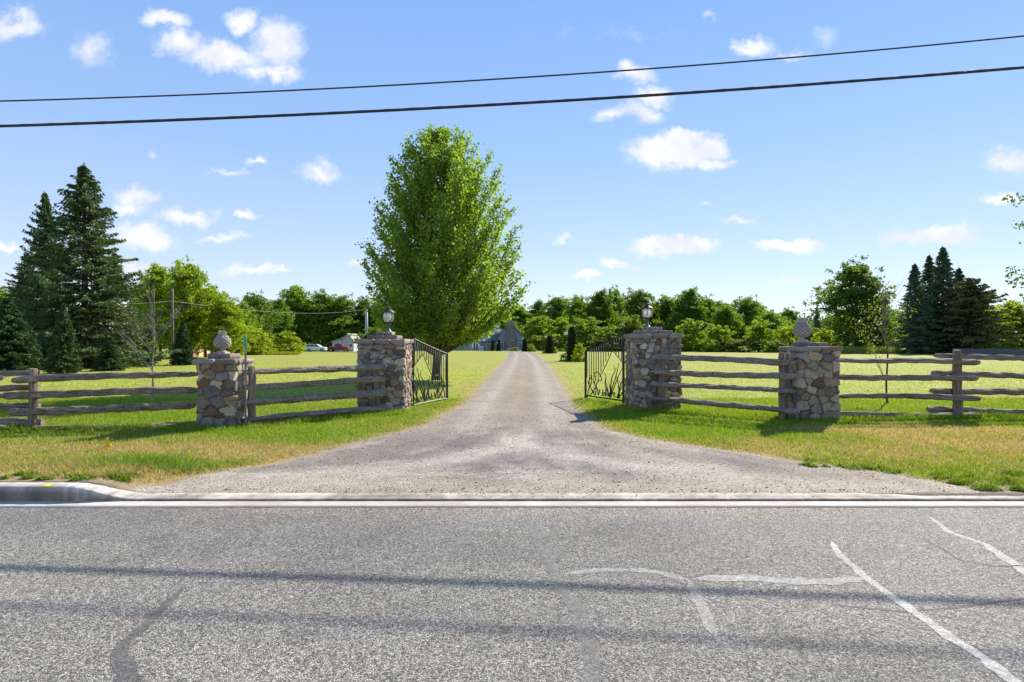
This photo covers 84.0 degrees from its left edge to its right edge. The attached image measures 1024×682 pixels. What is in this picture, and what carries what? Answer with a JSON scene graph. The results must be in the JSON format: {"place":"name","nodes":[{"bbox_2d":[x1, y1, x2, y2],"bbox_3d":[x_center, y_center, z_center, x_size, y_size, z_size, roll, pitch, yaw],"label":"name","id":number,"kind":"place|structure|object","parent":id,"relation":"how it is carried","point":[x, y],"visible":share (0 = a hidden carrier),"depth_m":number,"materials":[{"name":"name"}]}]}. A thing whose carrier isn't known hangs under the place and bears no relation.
{"place":"outdoors","nodes":[
{"label":"outdoors","id":0,"kind":"place"},
{"bbox_2d":[247,351,299,354],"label":"tall grass","id":1,"kind":"structure","parent":0,"point":[281,353],"depth_m":80.29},
{"bbox_2d":[0,507,1023,681],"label":"road","id":2,"kind":"structure","parent":0,"point":[285,594],"depth_m":3.70,"materials":[{"name":"asphalt"}]},
{"bbox_2d":[0,509,106,544],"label":"crack seal","id":3,"kind":"object","parent":2,"relation":"on","point":[95,513],"visible":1,"depth_m":5.06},
{"bbox_2d":[110,586,185,681],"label":"crack seal","id":4,"kind":"object","parent":2,"relation":"on","point":[124,667],"visible":1,"depth_m":3.01,"materials":[{"name":"asphalt"}]},
{"bbox_2d":[0,501,1023,507],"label":"gutter","id":5,"kind":"object","parent":2,"relation":"on","point":[507,504],"visible":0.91,"depth_m":5.73,"materials":[{"name":"concrete"}]},
{"bbox_2d":[56,493,1019,518],"bbox_3d":[-0.289,1.635,5.667,20.712,0.035,0.803,0,0,0],"label":"grit","id":6,"kind":"object","parent":2,"relation":"on","point":[510,497],"visible":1,"depth_m":5.90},
{"bbox_2d":[524,515,603,681],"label":"crack seal","id":7,"kind":"object","parent":2,"relation":"on","point":[592,671],"visible":1,"depth_m":3.37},
{"bbox_2d":[561,568,694,581],"bbox_3d":[0.807,1.649,4.050,0.924,0.001,0.190,0,0,8],"label":"crack seal","id":8,"kind":"object","parent":2,"relation":"on","point":[646,570],"visible":1,"depth_m":4.07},
{"bbox_2d":[686,581,718,643],"bbox_3d":[1.172,1.648,3.504,0.092,0.001,0.816,0,0,6],"label":"crack seal","id":9,"kind":"object","parent":2,"relation":"on","point":[705,614],"visible":1,"depth_m":3.48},
{"bbox_2d":[689,574,863,584],"bbox_3d":[1.855,1.648,3.928,1.247,0.001,0.166,0,0,3],"label":"crack seal","id":10,"kind":"object","parent":2,"relation":"on","point":[803,581],"visible":1,"depth_m":3.93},
{"bbox_2d":[830,540,1020,681],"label":"crack seal","id":11,"kind":"object","parent":2,"relation":"on","point":[1000,671],"visible":1,"depth_m":3.28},
{"bbox_2d":[832,598,1023,611],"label":"road crack","id":12,"kind":"object","parent":2,"relation":"on","point":[943,608],"visible":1,"depth_m":3.52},
{"bbox_2d":[927,515,1023,574],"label":"crack seal","id":13,"kind":"object","parent":2,"relation":"on","point":[1008,559],"visible":1,"depth_m":4.48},
{"bbox_2d":[0,336,1023,495],"bbox_3d":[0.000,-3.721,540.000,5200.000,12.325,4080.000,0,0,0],"label":"lawn ground","id":14,"kind":"structure","parent":0,"point":[481,358],"depth_m":19.97,"materials":[{"name":"plant"}]},
{"bbox_2d":[0,251,40,335],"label":"spruce tree","id":15,"kind":"object","parent":14,"relation":"on","point":[23,266],"visible":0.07,"depth_m":38.58,"materials":[{"name":"green plant"}]},
{"bbox_2d":[0,297,46,371],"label":"young spruce","id":16,"kind":"object","parent":14,"relation":"on","point":[18,349],"visible":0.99,"depth_m":27.34,"materials":[{"name":"green plant"}]},
{"bbox_2d":[6,191,81,363],"bbox_3d":[-29.132,-3.520,35.523,5.326,11.856,5.226,0,0,42],"label":"spruce tree","id":17,"kind":"object","parent":14,"relation":"on","point":[39,238],"visible":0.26,"depth_m":35.05,"materials":[{"name":"green plant"}]},
{"bbox_2d":[40,303,83,373],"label":"young spruce","id":18,"kind":"object","parent":14,"relation":"on","point":[65,361],"visible":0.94,"depth_m":27.34,"materials":[{"name":"green plant"}]},
{"bbox_2d":[0,162,181,369],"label":"spruce tree","id":19,"kind":"object","parent":14,"relation":"on","point":[94,262],"visible":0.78,"depth_m":33.49,"materials":[{"name":"green plant"}]},
{"bbox_2d":[0,368,197,428],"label":"split rail fence","id":20,"kind":"object","parent":14,"relation":"on","point":[32,409],"visible":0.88,"depth_m":10.11,"materials":[{"name":"wood"}]},
{"bbox_2d":[89,336,129,370],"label":"young spruce","id":21,"kind":"object","parent":14,"relation":"on","point":[109,359],"visible":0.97,"depth_m":29.80,"materials":[{"name":"green plant"}]},
{"bbox_2d":[78,251,147,365],"bbox_3d":[-25.507,-1.817,36.502,4.298,7.961,4.381,0,0,18],"label":"spruce tree","id":22,"kind":"object","parent":14,"relation":"on","point":[128,307],"visible":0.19,"depth_m":36.48,"materials":[{"name":"green plant"}]},
{"bbox_2d":[124,315,161,363],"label":"young spruce","id":23,"kind":"object","parent":14,"relation":"on","point":[148,360],"visible":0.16,"depth_m":39.90,"materials":[{"name":"green plant"}]},
{"bbox_2d":[113,282,190,403],"bbox_3d":[-8.137,0.114,12.821,1.695,3.002,0.970,0,0,0],"label":"bare sapling","id":24,"kind":"object","parent":14,"relation":"on","point":[153,332],"visible":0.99,"depth_m":12.80,"materials":[{"name":"grey plant"}]},
{"bbox_2d":[126,262,200,355],"bbox_3d":[-38.372,-3.305,61.790,8.016,10.885,7.427,0,0,0],"label":"broadleaf tree","id":25,"kind":"object","parent":14,"relation":"on","point":[157,278],"visible":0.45,"depth_m":60.98,"materials":[{"name":"green plant"}]},
{"bbox_2d":[170,288,173,359],"bbox_3d":[-31.774,-1.496,53.165,0.286,6.884,0.386,0,0,0],"label":"utility pole","id":26,"kind":"object","parent":14,"relation":"on","point":[172,311],"visible":0.69,"depth_m":53.13,"materials":[{"name":"brown wood"}]},
{"bbox_2d":[167,320,196,365],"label":"young spruce","id":27,"kind":"object","parent":14,"relation":"on","point":[184,356],"visible":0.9,"depth_m":37.74,"materials":[{"name":"green plant"}]},
{"bbox_2d":[139,254,228,358],"bbox_3d":[-34.225,-3.407,60.211,7.798,11.055,7.876,0,0,-7],"label":"broadleaf tree","id":28,"kind":"object","parent":14,"relation":"on","point":[187,284],"visible":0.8,"depth_m":59.37,"materials":[{"name":"green plant"}]},
{"bbox_2d":[182,282,243,356],"bbox_3d":[-34.511,-2.324,64.345,7.786,8.846,7.274,0,0,-15],"label":"broadleaf tree","id":29,"kind":"object","parent":14,"relation":"on","point":[204,342],"visible":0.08,"depth_m":63.54,"materials":[{"name":"green plant"}]},
{"bbox_2d":[192,353,253,427],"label":"stone pillar","id":30,"kind":"structure","parent":14,"relation":"on","point":[220,383],"depth_m":10.21,"materials":[{"name":"stone"}]},
{"bbox_2d":[213,331,231,353],"bbox_3d":[-5.355,0.019,10.520,0.312,0.424,0.313,0,0,0],"label":"pineapple finial","id":31,"kind":"object","parent":30,"relation":"on","point":[222,341],"visible":1,"depth_m":10.44,"materials":[{"name":"stone"}]},
{"bbox_2d":[193,296,260,355],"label":"broadleaf tree","id":32,"kind":"object","parent":14,"relation":"on","point":[225,315],"visible":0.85,"depth_m":59.38,"materials":[{"name":"green plant"}]},
{"bbox_2d":[243,336,246,425],"bbox_3d":[-4.874,0.739,10.387,0.110,1.654,0.040,0,0,38],"label":"post","id":33,"kind":"object","parent":14,"relation":"on","point":[245,378],"visible":0.96,"depth_m":10.40,"materials":[{"name":"metal"}]},
{"bbox_2d":[233,299,264,334],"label":"broadleaf tree","id":34,"kind":"object","parent":14,"relation":"on","point":[249,321],"visible":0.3,"depth_m":90.14,"materials":[{"name":"green plant"}]},
{"bbox_2d":[234,327,278,354],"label":"bush","id":35,"kind":"object","parent":14,"relation":"on","point":[256,348],"visible":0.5,"depth_m":81.39,"materials":[{"name":"green plant"}]},
{"bbox_2d":[236,289,284,343],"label":"broadleaf tree","id":36,"kind":"object","parent":14,"relation":"on","point":[257,302],"visible":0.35,"depth_m":118.01,"materials":[{"name":"green plant"}]},
{"bbox_2d":[263,297,301,344],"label":"broadleaf tree","id":37,"kind":"object","parent":14,"relation":"on","point":[281,306],"visible":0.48,"depth_m":133.23,"materials":[{"name":"green plant"}]},
{"bbox_2d":[270,330,306,353],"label":"bush","id":38,"kind":"object","parent":14,"relation":"on","point":[283,343],"visible":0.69,"depth_m":94.40,"materials":[{"name":"green plant"}]},
{"bbox_2d":[276,284,328,346],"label":"broadleaf tree","id":39,"kind":"object","parent":14,"relation":"on","point":[302,305],"visible":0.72,"depth_m":140.34,"materials":[{"name":"green plant"}]},
{"bbox_2d":[240,364,388,422],"bbox_3d":[-3.913,1.015,11.442,2.981,1.310,0.439,0,0,-39],"label":"split rail fence","id":40,"kind":"object","parent":14,"relation":"on","point":[253,387],"visible":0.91,"depth_m":11.29,"materials":[{"name":"wood"}]},
{"bbox_2d":[302,328,336,350],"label":"bush","id":41,"kind":"object","parent":14,"relation":"on","point":[319,336],"visible":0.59,"depth_m":138.68,"materials":[{"name":"green plant"}]},
{"bbox_2d":[298,288,341,346],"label":"broadleaf tree","id":42,"kind":"object","parent":14,"relation":"on","point":[320,297],"visible":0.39,"depth_m":144.27,"materials":[{"name":"green plant"}]},
{"bbox_2d":[313,292,363,346],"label":"broadleaf tree","id":43,"kind":"object","parent":14,"relation":"on","point":[342,304],"visible":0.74,"depth_m":142.33,"materials":[{"name":"green plant"}]},
{"bbox_2d":[331,333,359,351],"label":"house","id":44,"kind":"structure","parent":14,"relation":"on","point":[345,340],"depth_m":128.00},
{"bbox_2d":[342,297,376,338],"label":"broadleaf tree","id":45,"kind":"object","parent":14,"relation":"on","point":[359,317],"visible":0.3,"depth_m":146.11,"materials":[{"name":"green plant"}]},
{"bbox_2d":[348,326,381,343],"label":"bush","id":46,"kind":"object","parent":14,"relation":"on","point":[371,332],"visible":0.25,"depth_m":108.96,"materials":[{"name":"green plant"}]},
{"bbox_2d":[354,332,413,411],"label":"stone pillar","id":47,"kind":"structure","parent":14,"relation":"on","point":[392,351],"depth_m":12.50,"materials":[{"name":"stone"}]},
{"bbox_2d":[382,305,394,331],"bbox_3d":[-2.824,-0.513,13.010,0.282,0.620,0.282,0,0,-22],"label":"pillar lantern","id":48,"kind":"object","parent":47,"relation":"on","point":[388,315],"visible":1,"depth_m":12.94,"materials":[{"name":"glass"}]},
{"bbox_2d":[411,337,447,405],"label":"iron gate","id":49,"kind":"structure","parent":47,"relation":"attached to","point":[427,396],"depth_m":14.26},
{"bbox_2d":[354,120,535,379],"bbox_3d":[-2.598,-3.457,22.973,7.159,10.498,6.851,0,0,0],"label":"maple tree","id":50,"kind":"object","parent":14,"relation":"on","point":[446,252],"visible":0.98,"depth_m":21.60,"materials":[{"name":"green plant"}]},
{"bbox_2d":[415,321,527,350],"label":"house","id":51,"kind":"structure","parent":14,"relation":"on","point":[510,335],"depth_m":122.00,"materials":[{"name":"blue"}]},
{"bbox_2d":[0,396,1023,490],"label":"grass","id":52,"kind":"structure","parent":14,"relation":"on","point":[129,457],"depth_m":9.24,"materials":[{"name":"plant"}]},
{"bbox_2d":[0,482,1023,500],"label":"kerb","id":53,"kind":"structure","parent":14,"relation":"on","point":[32,491],"depth_m":5.91,"materials":[{"name":"concrete"}]},
{"bbox_2d":[0,404,1023,432],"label":"long grass","id":54,"kind":"structure","parent":14,"relation":"on","point":[669,410],"depth_m":11.14,"materials":[{"name":"plant"}]},
{"bbox_2d":[508,302,537,337],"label":"broadleaf tree","id":55,"kind":"object","parent":14,"relation":"on","point":[522,313],"visible":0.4,"depth_m":163.22,"materials":[{"name":"green plant"}]},
{"bbox_2d":[90,313,980,348],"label":"wood","id":56,"kind":"object","parent":14,"relation":"on","point":[812,315],"depth_m":183.55,"materials":[{"name":"green plant"}]},
{"bbox_2d":[520,315,555,346],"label":"broadleaf tree","id":57,"kind":"object","parent":14,"relation":"on","point":[537,324],"visible":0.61,"depth_m":140.01,"materials":[{"name":"green plant"}]},
{"bbox_2d":[527,299,549,322],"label":"broadleaf tree","id":58,"kind":"object","parent":14,"relation":"on","point":[538,306],"visible":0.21,"depth_m":168.72,"materials":[{"name":"green plant"}]},
{"bbox_2d":[537,294,569,340],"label":"broadleaf tree","id":59,"kind":"object","parent":14,"relation":"on","point":[557,307],"visible":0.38,"depth_m":147.87,"materials":[{"name":"green plant"}]},
{"bbox_2d":[536,316,579,350],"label":"bush","id":60,"kind":"object","parent":14,"relation":"on","point":[559,342],"visible":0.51,"depth_m":121.03,"materials":[{"name":"green plant"}]},
{"bbox_2d":[565,326,577,360],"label":"columnar cedar","id":61,"kind":"object","parent":14,"relation":"on","point":[572,338],"visible":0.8,"depth_m":46.18,"materials":[{"name":"green plant"}]},
{"bbox_2d":[571,343,587,361],"bbox_3d":[5.323,0.983,45.023,1.359,1.717,1.712,0,0,0],"label":"bush","id":62,"kind":"object","parent":14,"relation":"on","point":[578,354],"visible":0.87,"depth_m":45.00,"materials":[{"name":"green plant"}]},
{"bbox_2d":[562,293,597,342],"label":"broadleaf tree","id":63,"kind":"object","parent":14,"relation":"on","point":[576,303],"visible":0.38,"depth_m":138.77,"materials":[{"name":"green plant"}]},
{"bbox_2d":[558,316,617,350],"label":"bush","id":64,"kind":"object","parent":14,"relation":"on","point":[585,328],"visible":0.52,"depth_m":110.14,"materials":[{"name":"green plant"}]},
{"bbox_2d":[572,287,623,343],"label":"broadleaf tree","id":65,"kind":"object","parent":14,"relation":"on","point":[599,307],"visible":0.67,"depth_m":126.60,"materials":[{"name":"green plant"}]},
{"bbox_2d":[581,332,625,351],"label":"bush","id":66,"kind":"object","parent":14,"relation":"on","point":[603,339],"visible":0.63,"depth_m":105.97,"materials":[{"name":"green plant"}]},
{"bbox_2d":[607,284,629,345],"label":"broadleaf tree","id":67,"kind":"object","parent":14,"relation":"on","point":[618,302],"visible":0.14,"depth_m":138.67,"materials":[{"name":"green plant"}]},
{"bbox_2d":[602,314,644,345],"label":"bush","id":68,"kind":"object","parent":14,"relation":"on","point":[625,326],"visible":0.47,"depth_m":110.76,"materials":[{"name":"green plant"}]},
{"bbox_2d":[612,287,667,333],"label":"broadleaf tree","id":69,"kind":"object","parent":14,"relation":"on","point":[637,302],"visible":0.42,"depth_m":122.73,"materials":[{"name":"green plant"}]},
{"bbox_2d":[623,327,682,408],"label":"stone pillar","id":70,"kind":"structure","parent":14,"relation":"on","point":[643,346],"depth_m":12.90,"materials":[{"name":"stone"}]},
{"bbox_2d":[584,333,624,402],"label":"iron gate","id":71,"kind":"structure","parent":70,"relation":"attached to","point":[611,392],"depth_m":14.66,"materials":[{"name":"metal"}]},
{"bbox_2d":[641,302,652,326],"bbox_3d":[3.193,-0.632,13.425,0.277,0.608,0.277,0,0,-23],"label":"pillar lantern","id":72,"kind":"object","parent":70,"relation":"on","point":[647,312],"visible":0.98,"depth_m":13.35,"materials":[{"name":"metal"}]},
{"bbox_2d":[652,294,677,329],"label":"broadleaf tree","id":73,"kind":"object","parent":14,"relation":"on","point":[664,304],"visible":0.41,"depth_m":128.46,"materials":[{"name":"green plant"}]},
{"bbox_2d":[664,285,712,340],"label":"broadleaf tree","id":74,"kind":"object","parent":14,"relation":"on","point":[686,305],"visible":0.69,"depth_m":122.25,"materials":[{"name":"green plant"}]},
{"bbox_2d":[674,318,718,351],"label":"bush","id":75,"kind":"object","parent":14,"relation":"on","point":[690,331],"visible":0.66,"depth_m":106.12,"materials":[{"name":"green plant"}]},
{"bbox_2d":[698,293,721,343],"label":"broadleaf tree","id":76,"kind":"object","parent":14,"relation":"on","point":[709,304],"visible":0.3,"depth_m":126.54,"materials":[{"name":"green plant"}]},
{"bbox_2d":[697,323,736,351],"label":"bush","id":77,"kind":"object","parent":14,"relation":"on","point":[721,334],"visible":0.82,"depth_m":101.48,"materials":[{"name":"green plant"}]},
{"bbox_2d":[650,352,799,419],"bbox_3d":[4.375,0.945,11.891,2.991,1.452,0.416,0,0,36],"label":"split rail fence","id":78,"kind":"object","parent":14,"relation":"on","point":[781,375],"visible":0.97,"depth_m":11.65,"materials":[{"name":"wood"}]},
{"bbox_2d":[706,303,750,344],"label":"broadleaf tree","id":79,"kind":"object","parent":14,"relation":"on","point":[724,315],"visible":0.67,"depth_m":118.75,"materials":[{"name":"green plant"}]},
{"bbox_2d":[708,339,766,352],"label":"bush","id":80,"kind":"object","parent":14,"relation":"on","point":[738,347],"visible":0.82,"depth_m":98.72,"materials":[{"name":"green plant"}]},
{"bbox_2d":[732,293,766,344],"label":"broadleaf tree","id":81,"kind":"object","parent":14,"relation":"on","point":[748,309],"visible":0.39,"depth_m":126.48,"materials":[{"name":"green plant"}]},
{"bbox_2d":[742,318,788,349],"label":"bush","id":82,"kind":"object","parent":14,"relation":"on","point":[760,329],"visible":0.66,"depth_m":100.80,"materials":[{"name":"green plant"}]},
{"bbox_2d":[742,310,788,345],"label":"broadleaf tree","id":83,"kind":"object","parent":14,"relation":"on","point":[771,316],"visible":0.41,"depth_m":116.65,"materials":[{"name":"green plant"}]},
{"bbox_2d":[751,340,787,352],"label":"bush","id":84,"kind":"object","parent":14,"relation":"on","point":[773,345],"visible":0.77,"depth_m":95.18,"materials":[{"name":"green plant"}]},
{"bbox_2d":[769,324,799,348],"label":"bush","id":85,"kind":"object","parent":14,"relation":"on","point":[784,335],"visible":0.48,"depth_m":99.27,"materials":[{"name":"green plant"}]},
{"bbox_2d":[776,306,799,325],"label":"broadleaf tree","id":86,"kind":"object","parent":14,"relation":"on","point":[791,315],"visible":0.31,"depth_m":148.89,"materials":[{"name":"green plant"}]},
{"bbox_2d":[778,342,842,420],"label":"stone pillar","id":87,"kind":"structure","parent":14,"relation":"on","point":[815,384],"depth_m":11.10,"materials":[{"name":"stone"}]},
{"bbox_2d":[793,318,811,342],"bbox_3d":[5.842,-0.217,11.450,0.350,0.500,0.351,0,0,0],"label":"pineapple finial","id":88,"kind":"object","parent":87,"relation":"on","point":[802,329],"visible":1,"depth_m":11.36,"materials":[{"name":"stone"}]},
{"bbox_2d":[811,328,841,345],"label":"bush","id":89,"kind":"object","parent":14,"relation":"on","point":[821,336],"visible":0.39,"depth_m":103.47,"materials":[{"name":"green plant"}]},
{"bbox_2d":[801,255,898,346],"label":"broadleaf tree","id":90,"kind":"object","parent":14,"relation":"on","point":[854,280],"visible":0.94,"depth_m":96.38,"materials":[{"name":"green plant"}]},
{"bbox_2d":[849,295,908,345],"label":"broadleaf tree","id":91,"kind":"object","parent":14,"relation":"on","point":[892,325],"visible":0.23,"depth_m":98.41,"materials":[{"name":"green plant"}]},
{"bbox_2d":[851,269,917,401],"bbox_3d":[9.285,-0.115,14.208,0.936,3.460,1.299,0,0,-27],"label":"bare sapling","id":92,"kind":"object","parent":14,"relation":"on","point":[885,328],"visible":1,"depth_m":14.22,"materials":[{"name":"green plant"}]},
{"bbox_2d":[888,263,946,353],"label":"fir tree","id":93,"kind":"object","parent":14,"relation":"on","point":[916,325],"visible":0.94,"depth_m":83.37,"materials":[{"name":"green plant"}]},
{"bbox_2d":[901,255,957,348],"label":"fir tree","id":94,"kind":"object","parent":14,"relation":"on","point":[929,265],"visible":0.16,"depth_m":89.75,"materials":[{"name":"green plant"}]},
{"bbox_2d":[839,350,1023,416],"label":"split rail fence","id":95,"kind":"object","parent":14,"relation":"on","point":[956,394],"visible":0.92,"depth_m":11.56,"materials":[{"name":"wood"}]},
{"bbox_2d":[920,246,967,353],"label":"fir tree","id":96,"kind":"object","parent":14,"relation":"on","point":[940,286],"visible":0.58,"depth_m":85.58,"materials":[{"name":"green plant"}]},
{"bbox_2d":[952,267,981,348],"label":"fir tree","id":97,"kind":"object","parent":14,"relation":"on","point":[959,276],"visible":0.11,"depth_m":91.68,"materials":[{"name":"green plant"}]},
{"bbox_2d":[929,277,1022,348],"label":"pine tree","id":98,"kind":"object","parent":14,"relation":"on","point":[972,305],"visible":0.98,"depth_m":80.82,"materials":[{"name":"green plant"}]},
{"bbox_2d":[953,348,1023,354],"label":"fence rail","id":99,"kind":"object","parent":14,"relation":"on","point":[991,351],"visible":0.57,"depth_m":73.91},
{"bbox_2d":[963,305,1021,347],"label":"broadleaf tree","id":100,"kind":"object","parent":14,"relation":"on","point":[1006,323],"visible":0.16,"depth_m":89.66,"materials":[{"name":"green plant"}]},
{"bbox_2d":[990,299,1023,344],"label":"broadleaf tree","id":101,"kind":"object","parent":14,"relation":"on","point":[1016,306],"visible":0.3,"depth_m":93.01,"materials":[{"name":"green plant"}]},
{"bbox_2d":[1001,192,1023,305],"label":"broadleaf tree","id":102,"kind":"object","parent":14,"relation":"on","point":[1021,224],"visible":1,"depth_m":22.71,"materials":[{"name":"green plant"}]},
{"bbox_2d":[0,360,1023,397],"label":"lawn grass","id":103,"kind":"structure","parent":0,"point":[609,380],"depth_m":21.56,"materials":[{"name":"plant"}]},
{"bbox_2d":[0,66,1023,127],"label":"overhead cable","id":104,"kind":"object","parent":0,"point":[523,103],"visible":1,"depth_m":10.68,"materials":[{"name":"rubber"}]},
{"bbox_2d":[0,35,1023,101],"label":"overhead cable","id":105,"kind":"object","parent":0,"point":[511,77],"visible":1,"depth_m":10.69,"materials":[{"name":"rubber"}]},
{"bbox_2d":[0,0,1023,329],"label":"sky","id":106,"kind":"structure","parent":0,"point":[730,195],"materials":[{"name":"blue"}]},
{"bbox_2d":[133,351,984,494],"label":"driveway","id":107,"kind":"structure","parent":0,"point":[521,384],"depth_m":7.31,"materials":[{"name":"gravel"}]},
{"bbox_2d":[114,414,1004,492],"bbox_3d":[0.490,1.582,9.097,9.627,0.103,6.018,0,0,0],"label":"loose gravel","id":108,"kind":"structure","parent":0,"point":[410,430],"depth_m":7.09,"materials":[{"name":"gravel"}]},
{"bbox_2d":[839,346,901,353],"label":"tall grass","id":109,"kind":"structure","parent":0,"point":[854,350],"depth_m":84.24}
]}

